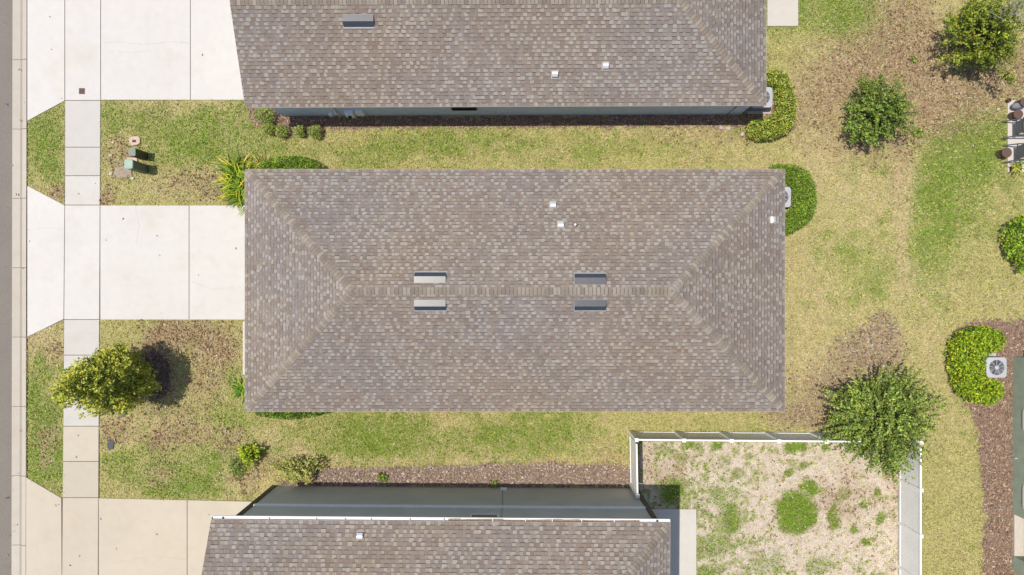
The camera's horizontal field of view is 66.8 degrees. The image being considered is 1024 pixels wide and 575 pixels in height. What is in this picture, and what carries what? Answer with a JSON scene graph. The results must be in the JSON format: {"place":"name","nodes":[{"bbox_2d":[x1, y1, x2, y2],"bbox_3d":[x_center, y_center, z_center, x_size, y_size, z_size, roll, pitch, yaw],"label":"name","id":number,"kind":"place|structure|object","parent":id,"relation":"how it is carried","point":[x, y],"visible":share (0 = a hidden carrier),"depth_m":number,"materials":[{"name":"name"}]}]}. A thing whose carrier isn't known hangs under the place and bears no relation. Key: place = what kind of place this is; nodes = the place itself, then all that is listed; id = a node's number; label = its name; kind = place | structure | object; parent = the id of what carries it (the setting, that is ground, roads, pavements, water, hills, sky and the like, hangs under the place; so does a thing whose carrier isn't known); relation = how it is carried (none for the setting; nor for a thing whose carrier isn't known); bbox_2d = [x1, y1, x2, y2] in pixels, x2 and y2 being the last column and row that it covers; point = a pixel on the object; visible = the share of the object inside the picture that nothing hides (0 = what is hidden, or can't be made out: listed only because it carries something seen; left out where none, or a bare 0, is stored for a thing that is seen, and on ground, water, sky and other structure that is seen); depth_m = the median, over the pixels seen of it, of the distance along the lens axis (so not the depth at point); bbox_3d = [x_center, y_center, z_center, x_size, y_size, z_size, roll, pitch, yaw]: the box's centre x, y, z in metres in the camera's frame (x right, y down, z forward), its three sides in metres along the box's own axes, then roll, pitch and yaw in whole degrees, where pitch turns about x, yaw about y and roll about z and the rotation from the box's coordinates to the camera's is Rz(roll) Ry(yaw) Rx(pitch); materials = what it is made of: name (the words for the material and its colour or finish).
{"place":"outdoors","nodes":[
{"label":"outdoors","id":0,"kind":"place"},
{"bbox_2d":[0,0,13,574],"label":"road","id":1,"kind":"structure","parent":0,"point":[6,198],"depth_m":33.05,"materials":[{"name":"grey asphalt"}]},
{"bbox_2d":[62,0,100,574],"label":"sidewalk","id":2,"kind":"structure","parent":0,"point":[82,178],"depth_m":32.96,"materials":[{"name":"concrete"}]},
{"bbox_2d":[79,88,84,93],"bbox_3d":[-18.254,-8.335,32.962,0.256,0.016,0.258,0,90,0],"label":"access cover","id":3,"kind":"object","parent":2,"relation":"on","point":[81,90],"visible":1,"depth_m":32.95,"materials":[{"name":"brown metal"}]},
{"bbox_2d":[42,245,189,329],"bbox_3d":[-15.735,-1.115,33.019,9.710,0.062,6.392,0,90,0],"label":"driveway base","id":4,"kind":"object","parent":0,"point":[73,319],"visible":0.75,"depth_m":32.99,"materials":[{"name":"concrete"}]},
{"bbox_2d":[27,0,243,120],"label":"driveway","id":5,"kind":"structure","parent":0,"point":[151,70],"depth_m":32.96,"materials":[{"name":"concrete"}]},
{"bbox_2d":[27,186,244,336],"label":"driveway","id":6,"kind":"structure","parent":0,"point":[163,262],"depth_m":32.96,"materials":[{"name":"concrete"}]},
{"bbox_2d":[46,42,213,560],"bbox_3d":[-15.637,0.582,32.958,8.384,0.001,22.197,-12,90,0],"label":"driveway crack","id":7,"kind":"object","parent":6,"relation":"on","point":[138,222],"visible":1,"depth_m":32.96,"materials":[{"name":"concrete"}]},
{"bbox_2d":[26,477,251,574],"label":"driveway","id":8,"kind":"structure","parent":0,"point":[129,529],"depth_m":32.96,"materials":[{"name":"concrete"}]},
{"bbox_2d":[190,0,190,99],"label":"driveway base","id":9,"kind":"object","parent":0,"point":[190,49],"visible":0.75,"depth_m":32.99,"materials":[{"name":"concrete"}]},
{"bbox_2d":[243,321,244,374],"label":"porch walk","id":10,"kind":"structure","parent":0,"point":[243,347],"depth_m":32.95,"materials":[{"name":"concrete"}]},
{"bbox_2d":[24,0,1023,574],"bbox_3d":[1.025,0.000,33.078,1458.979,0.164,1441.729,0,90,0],"label":"ground","id":11,"kind":"structure","parent":0,"point":[824,538],"depth_m":33.01,"materials":[{"name":"green plant"}]},
{"bbox_2d":[14,59,27,545],"bbox_3d":[-20.933,3.000,33.094,0.631,0.052,42.000,0,90,0],"label":"kerb base","id":12,"kind":"object","parent":11,"relation":"on","point":[27,372],"visible":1,"depth_m":33.07,"materials":[{"name":"concrete"}]},
{"bbox_2d":[11,0,27,574],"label":"kerb","id":13,"kind":"structure","parent":12,"relation":"on","point":[19,220],"depth_m":33.05,"materials":[{"name":"concrete"}]},
{"bbox_2d":[48,340,161,419],"bbox_3d":[-15.814,3.558,29.962,3.231,6.184,3.047,0,90,0],"label":"street tree","id":14,"kind":"object","parent":11,"relation":"on","point":[116,372],"visible":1,"depth_m":29.54,"materials":[{"name":"green plant"}]},
{"bbox_2d":[107,439,114,449],"bbox_3d":[-17.041,6.671,32.987,0.299,0.065,0.421,0,90,0],"label":"meter lid","id":15,"kind":"object","parent":11,"relation":"on","point":[109,445],"visible":1,"depth_m":32.95,"materials":[{"name":"grey metal"}]},
{"bbox_2d":[114,166,131,177],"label":"concrete slab","id":16,"kind":"structure","parent":11,"relation":"on","point":[125,173],"depth_m":32.94,"materials":[{"name":"beige concrete"}]},
{"bbox_2d":[129,136,140,145],"bbox_3d":[-16.014,-6.216,32.971,0.449,0.098,0.405,0,90,0],"label":"handhole box","id":17,"kind":"object","parent":11,"relation":"on","point":[133,141],"visible":1,"depth_m":32.93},
{"bbox_2d":[124,159,148,173],"bbox_3d":[-15.613,-5.032,32.310,0.360,1.440,0.403,0,90,0],"label":"utility pedestal","id":18,"kind":"object","parent":11,"relation":"on","point":[136,166],"visible":1,"depth_m":31.95,"materials":[{"name":"green metal"}]},
{"bbox_2d":[129,148,147,159],"bbox_3d":[-15.613,-5.576,32.465,0.286,1.130,0.350,0,90,0],"label":"utility pedestal","id":19,"kind":"object","parent":11,"relation":"on","point":[138,154],"visible":1,"depth_m":32.23,"materials":[{"name":"green plastic"}]},
{"bbox_2d":[211,147,257,214],"bbox_3d":[-11.449,-4.450,32.657,2.423,0.625,2.960,-14,90,0],"label":"strap leaf plant","id":20,"kind":"object","parent":11,"relation":"on","point":[234,182],"visible":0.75,"depth_m":32.59,"materials":[{"name":"green plant"}]},
{"bbox_2d":[228,456,245,480],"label":"shrub","id":21,"kind":"object","parent":11,"relation":"on","point":[236,466],"visible":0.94,"depth_m":32.77,"materials":[{"name":"green plant"}]},
{"bbox_2d":[230,377,244,404],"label":"strap leaf plant","id":22,"kind":"object","parent":11,"relation":"on","point":[239,387],"visible":0.54,"depth_m":32.83,"materials":[{"name":"green plant"}]},
{"bbox_2d":[237,443,264,470],"bbox_3d":[-10.925,7.068,32.390,1.108,1.328,1.252,0,90,0],"label":"shrub","id":23,"kind":"object","parent":11,"relation":"on","point":[251,454],"visible":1,"depth_m":32.30,"materials":[{"name":"green plant"}]},
{"bbox_2d":[242,151,269,168],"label":"strap leaf plant","id":24,"kind":"object","parent":11,"relation":"on","point":[257,163],"visible":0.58,"depth_m":32.86,"materials":[{"name":"green plant"}]},
{"bbox_2d":[253,108,275,123],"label":"round bush","id":25,"kind":"object","parent":11,"relation":"on","point":[261,111],"visible":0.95,"depth_m":32.47,"materials":[{"name":"green plant"}]},
{"bbox_2d":[261,121,274,135],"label":"round bush","id":26,"kind":"object","parent":11,"relation":"on","point":[269,126],"visible":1,"depth_m":32.59,"materials":[{"name":"green plant"}]},
{"bbox_2d":[274,124,288,139],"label":"round bush","id":27,"kind":"object","parent":11,"relation":"on","point":[281,127],"visible":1,"depth_m":32.61,"materials":[{"name":"green plant"}]},
{"bbox_2d":[259,155,323,168],"bbox_3d":[-9.233,-4.924,32.563,2.801,0.941,1.283,0,90,0],"label":"hedge","id":28,"kind":"object","parent":11,"relation":"on","point":[289,163],"visible":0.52,"depth_m":32.30,"materials":[{"name":"green plant"}]},
{"bbox_2d":[255,412,328,419],"bbox_3d":[-9.175,5.164,32.623,3.394,0.820,0.840,0,90,0],"label":"hedge","id":29,"kind":"object","parent":11,"relation":"on","point":[284,416],"visible":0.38,"depth_m":32.38,"materials":[{"name":"green plant"}]},
{"bbox_2d":[267,455,325,485],"bbox_3d":[-9.024,7.634,32.277,2.506,1.558,1.264,0,90,0],"label":"shrub","id":30,"kind":"object","parent":11,"relation":"on","point":[295,468],"visible":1,"depth_m":32.23,"materials":[{"name":"green plant"}]},
{"bbox_2d":[292,125,305,136],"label":"round bush","id":31,"kind":"object","parent":11,"relation":"on","point":[301,131],"visible":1,"depth_m":32.59,"materials":[{"name":"green plant"}]},
{"bbox_2d":[307,124,322,139],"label":"round bush","id":32,"kind":"object","parent":11,"relation":"on","point":[313,131],"visible":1,"depth_m":32.60,"materials":[{"name":"green plant"}]},
{"bbox_2d":[377,472,387,482],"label":"weed","id":33,"kind":"object","parent":11,"relation":"on","point":[382,475],"visible":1,"depth_m":32.81,"materials":[{"name":"green plant"}]},
{"bbox_2d":[202,485,669,574],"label":"two storey house","id":34,"kind":"structure","parent":11,"relation":"on","point":[315,530],"depth_m":27.22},
{"bbox_2d":[470,514,498,516],"bbox_3d":[-1.024,8.484,28.345,1.060,1.290,0.065,0,90,0],"label":"window","id":35,"kind":"structure","parent":34,"relation":"in","point":[471,515],"depth_m":28.92,"materials":[{"name":"white paint"}]},
{"bbox_2d":[490,479,497,486],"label":"weed","id":36,"kind":"object","parent":11,"relation":"on","point":[495,483],"visible":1,"depth_m":32.88,"materials":[{"name":"green plant"}]},
{"bbox_2d":[230,0,766,122],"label":"bungalow","id":37,"kind":"object","parent":11,"relation":"on","point":[346,58],"visible":1,"depth_m":29.23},
{"bbox_2d":[451,107,476,110],"bbox_3d":[-1.955,-7.305,31.300,1.050,1.300,0.065,0,90,0],"label":"window","id":38,"kind":"structure","parent":37,"relation":"in","point":[452,108],"depth_m":31.72,"materials":[{"name":"black glass"}]},
{"bbox_2d":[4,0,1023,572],"bbox_3d":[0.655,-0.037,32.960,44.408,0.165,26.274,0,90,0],"label":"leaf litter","id":39,"kind":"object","parent":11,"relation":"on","point":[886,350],"visible":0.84,"depth_m":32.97,"materials":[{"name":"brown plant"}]},
{"bbox_2d":[245,169,784,411],"bbox_3d":[0.110,0.111,30.460,20.844,5.180,9.365,0,90,0],"label":"bungalow","id":40,"kind":"object","parent":11,"relation":"on","point":[514,290],"visible":1,"depth_m":29.09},
{"bbox_2d":[144,105,1023,574],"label":"mulch","id":41,"kind":"object","parent":11,"relation":"on","point":[592,477],"visible":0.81,"depth_m":32.98,"materials":[{"name":"brown wood"}]},
{"bbox_2d":[629,436,639,497],"bbox_3d":[5.046,7.364,32.055,0.152,1.930,2.152,0,90,0],"label":"vinyl fence","id":42,"kind":"object","parent":11,"relation":"on","point":[633,483],"visible":0.98,"depth_m":31.89,"materials":[{"name":"white plastic"}]},
{"bbox_2d":[747,107,770,113],"bbox_3d":[10.504,-7.895,32.985,0.989,0.090,1.047,0,90,0],"label":"equipment pad","id":43,"kind":"object","parent":11,"relation":"on","point":[768,111],"visible":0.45,"depth_m":32.94,"materials":[{"name":"concrete"}]},
{"bbox_2d":[747,87,771,110],"bbox_3d":[10.369,-7.886,32.532,0.840,0.812,0.840,0,90,0],"label":"air conditioner","id":44,"kind":"object","parent":43,"relation":"on","point":[768,98],"visible":0.32,"depth_m":32.18,"materials":[{"name":"grey metal"}]},
{"bbox_2d":[742,69,796,142],"bbox_3d":[11.010,-7.492,32.514,1.926,1.038,3.121,18,90,0],"label":"hedge","id":45,"kind":"object","parent":11,"relation":"on","point":[770,131],"visible":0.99,"depth_m":32.23,"materials":[{"name":"green plant"}]},
{"bbox_2d":[628,430,923,443],"bbox_3d":[10.717,6.168,32.055,11.574,1.930,0.149,0,90,0],"label":"vinyl fence","id":46,"kind":"object","parent":11,"relation":"on","point":[730,437],"visible":0.73,"depth_m":31.90,"materials":[{"name":"white plastic"}]},
{"bbox_2d":[768,163,817,234],"bbox_3d":[11.750,-3.674,32.560,1.992,0.945,3.097,0,90,0],"label":"hedge","id":47,"kind":"object","parent":11,"relation":"on","point":[808,197],"visible":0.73,"depth_m":32.23,"materials":[{"name":"green plant"}]},
{"bbox_2d":[839,69,925,147],"bbox_3d":[14.936,-7.202,31.337,3.489,3.433,3.206,0,90,0],"label":"backyard tree","id":48,"kind":"object","parent":11,"relation":"on","point":[889,105],"visible":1,"depth_m":31.09,"materials":[{"name":"green plant"}]},
{"bbox_2d":[811,353,957,487],"bbox_3d":[14.838,4.965,31.146,5.296,3.816,5.042,27,90,0],"label":"backyard tree","id":49,"kind":"object","parent":11,"relation":"on","point":[895,420],"visible":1,"depth_m":30.71,"materials":[{"name":"green plant"}]},
{"bbox_2d":[897,444,923,574],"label":"vinyl fence","id":50,"kind":"object","parent":11,"relation":"on","point":[909,523],"visible":0.91,"depth_m":31.91,"materials":[{"name":"white plastic"}]},
{"bbox_2d":[907,55,918,62],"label":"weed","id":51,"kind":"object","parent":11,"relation":"on","point":[914,60],"visible":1,"depth_m":32.86,"materials":[{"name":"green plant"}]},
{"bbox_2d":[912,126,924,137],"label":"weed","id":52,"kind":"object","parent":11,"relation":"on","point":[921,129],"visible":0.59,"depth_m":32.79,"materials":[{"name":"green plant"}]},
{"bbox_2d":[943,326,1006,405],"bbox_3d":[19.368,3.261,32.442,2.316,1.178,3.369,0,90,0],"label":"hedge","id":53,"kind":"object","parent":11,"relation":"on","point":[974,378],"visible":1,"depth_m":32.09,"materials":[{"name":"green plant"}]},
{"bbox_2d":[933,0,1023,86],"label":"backyard tree","id":54,"kind":"object","parent":11,"relation":"on","point":[996,29],"visible":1,"depth_m":30.77,"materials":[{"name":"green plant"}]},
{"bbox_2d":[995,148,1011,158],"bbox_3d":[20.720,-5.652,32.750,0.420,0.500,0.420,0,90,0],"label":"side table","id":55,"kind":"object","parent":11,"relation":"on","point":[1004,152],"visible":1,"depth_m":32.50,"materials":[{"name":"brown wood"}]},
{"bbox_2d":[999,214,1023,273],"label":"shrub","id":56,"kind":"object","parent":11,"relation":"on","point":[1013,233],"visible":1,"depth_m":32.21,"materials":[{"name":"green plant"}]},
{"bbox_2d":[1012,356,1023,574],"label":"bungalow","id":57,"kind":"object","parent":11,"relation":"on","point":[1018,458],"visible":1,"depth_m":32.74,"materials":[{"name":"green paint"}]},
{"bbox_3d":[20.049,3.264,32.985,1.000,0.090,1.040,0,90,0],"label":"equipment pad","id":58,"kind":"object","parent":11,"relation":"on","visible":0},
{"bbox_2d":[976,356,1006,377],"bbox_3d":[20.079,3.313,32.532,0.840,0.812,0.840,0,90,0],"label":"air conditioner","id":59,"kind":"object","parent":58,"relation":"on","point":[996,367],"visible":0.84,"depth_m":32.17,"materials":[{"name":"grey metal"}]},
{"bbox_2d":[652,509,695,574],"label":"patio","id":60,"kind":"structure","parent":0,"point":[682,541],"depth_m":32.94,"materials":[{"name":"concrete"}]},
{"bbox_2d":[767,0,797,26],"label":"patio","id":61,"kind":"structure","parent":0,"point":[781,13],"depth_m":32.94,"materials":[{"name":"concrete"}]},
{"bbox_2d":[1007,100,1023,171],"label":"patio","id":62,"kind":"structure","parent":0,"point":[1011,128],"depth_m":32.94,"materials":[{"name":"concrete"}]},
{"bbox_2d":[1001,117,1023,138],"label":"patio chair","id":63,"kind":"object","parent":62,"relation":"on","point":[1020,127],"visible":1,"depth_m":32.32,"materials":[{"name":"black metal"}]},
{"bbox_2d":[1002,143,1023,162],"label":"patio chair","id":64,"kind":"object","parent":62,"relation":"on","point":[1020,152],"visible":1,"depth_m":32.37,"materials":[{"name":"black metal"}]},
{"bbox_2d":[1007,109,1022,119],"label":"wicker stool","id":65,"kind":"object","parent":62,"relation":"on","point":[1017,114],"visible":0.98,"depth_m":32.49,"materials":[{"name":"brown wicker"}]},
{"bbox_2d":[1009,160,1023,177],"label":"potted plant","id":66,"kind":"object","parent":62,"relation":"on","point":[1016,167],"visible":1,"depth_m":32.63,"materials":[{"name":"green plant"}]},
{"bbox_2d":[1014,98,1023,106],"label":"wicker stool","id":67,"kind":"object","parent":62,"relation":"on","point":[1021,102],"visible":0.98,"depth_m":32.44,"materials":[{"name":"brown wicker"}]},
{"bbox_2d":[1011,102,1020,108],"bbox_3d":[21.236,-7.644,32.697,0.417,0.335,0.298,0,90,0],"label":"cushion","id":68,"kind":"object","parent":67,"relation":"on","point":[1016,105],"visible":1,"depth_m":32.60,"materials":[{"name":"grey fabric"}]},
{"bbox_3d":[11.137,-3.751,32.985,1.000,0.090,1.000,0,90,0],"label":"equipment pad","id":69,"kind":"object","parent":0,"visible":0},
{"bbox_2d":[785,187,790,207],"bbox_3d":[11.137,-3.751,32.532,0.840,0.812,0.840,0,90,0],"label":"air conditioner","id":70,"kind":"object","parent":69,"relation":"on","point":[787,196],"visible":0.26,"depth_m":32.17,"materials":[{"name":"grey metal"}]}
]}

